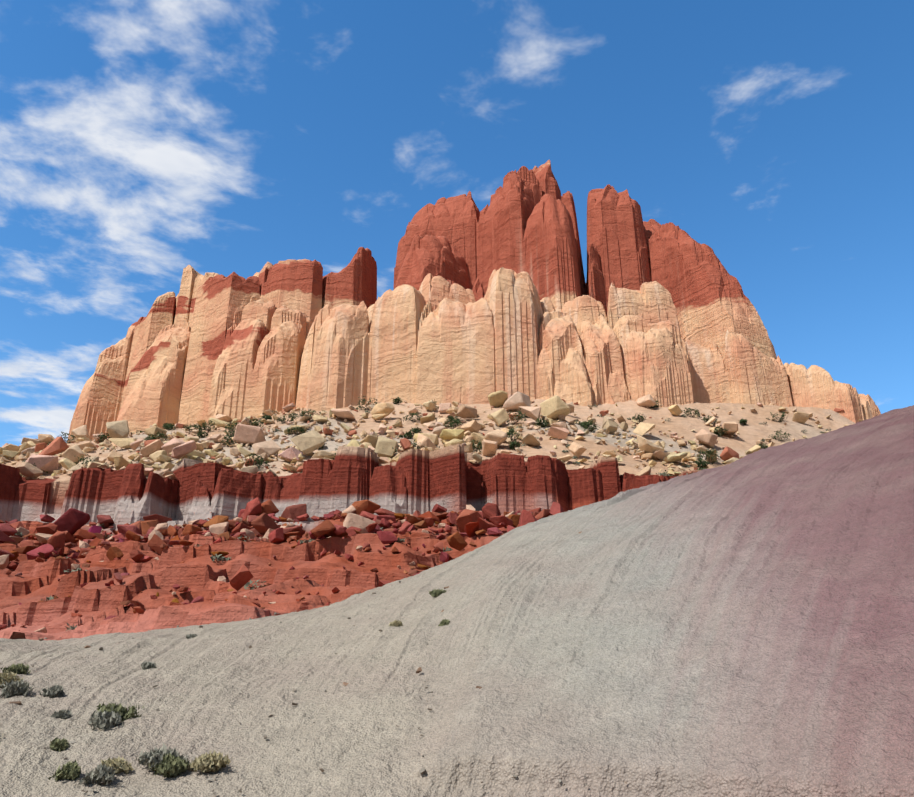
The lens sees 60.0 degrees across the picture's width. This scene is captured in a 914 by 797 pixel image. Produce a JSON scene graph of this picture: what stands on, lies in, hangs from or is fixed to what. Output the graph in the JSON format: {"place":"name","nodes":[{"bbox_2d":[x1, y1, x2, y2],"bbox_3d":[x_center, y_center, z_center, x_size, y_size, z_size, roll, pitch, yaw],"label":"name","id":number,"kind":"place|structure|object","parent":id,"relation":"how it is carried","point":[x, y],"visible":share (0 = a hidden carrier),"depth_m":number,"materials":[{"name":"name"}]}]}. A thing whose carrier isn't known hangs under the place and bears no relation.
{"place":"outdoors","nodes":[
{"label":"outdoors","id":0,"kind":"place"},
{"bbox_2d":[0,399,854,639],"bbox_3d":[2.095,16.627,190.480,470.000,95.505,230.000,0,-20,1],"label":"terrain","id":1,"kind":"structure","parent":0,"point":[450,478],"depth_m":163.96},
{"bbox_2d":[0,498,564,632],"bbox_3d":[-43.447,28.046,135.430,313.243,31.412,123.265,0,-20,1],"label":"slope rocks","id":2,"kind":"object","parent":1,"relation":"on","point":[360,517],"visible":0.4,"depth_m":132.24,"materials":[{"name":"red stone"}]},
{"bbox_2d":[0,396,830,785],"bbox_3d":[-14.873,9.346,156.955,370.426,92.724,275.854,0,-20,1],"label":"shrubs","id":3,"kind":"object","parent":1,"relation":"on","point":[164,762],"visible":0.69,"depth_m":16.82,"materials":[{"name":"green plant"}]},
{"bbox_2d":[0,390,862,479],"bbox_3d":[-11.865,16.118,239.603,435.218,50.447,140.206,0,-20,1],"label":"talus rocks","id":4,"kind":"object","parent":1,"relation":"on","point":[39,452],"visible":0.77,"depth_m":207.51,"materials":[{"name":"beige stone"}]},
{"bbox_2d":[68,159,880,441],"bbox_3d":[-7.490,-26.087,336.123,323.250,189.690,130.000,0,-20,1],"label":"butte","id":5,"kind":"object","parent":1,"relation":"on","point":[477,306],"visible":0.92,"depth_m":297.85,"materials":[{"name":"beige stone"}]},
{"bbox_2d":[0,405,913,796],"bbox_3d":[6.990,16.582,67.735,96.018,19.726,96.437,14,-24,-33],"label":"hill","id":6,"kind":"structure","parent":0,"point":[742,627],"depth_m":15.26,"materials":[{"name":"soil"}]},
{"bbox_2d":[9,531,581,704],"bbox_3d":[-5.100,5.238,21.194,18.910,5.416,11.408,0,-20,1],"label":"hill stones","id":7,"kind":"object","parent":6,"relation":"on","point":[419,669],"visible":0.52,"depth_m":16.56,"materials":[{"name":"grey stone"}]},
{"bbox_2d":[6,572,626,796],"bbox_3d":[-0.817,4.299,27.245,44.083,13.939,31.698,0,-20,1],"label":"small stones","id":8,"kind":"object","parent":6,"relation":"on","point":[421,770],"visible":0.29,"depth_m":14.77,"materials":[{"name":"grey stone"}]},
{"bbox_2d":[0,0,913,446],"label":"sky","id":9,"kind":"structure","parent":0,"point":[142,142],"materials":[{"name":"blue"}]}
]}

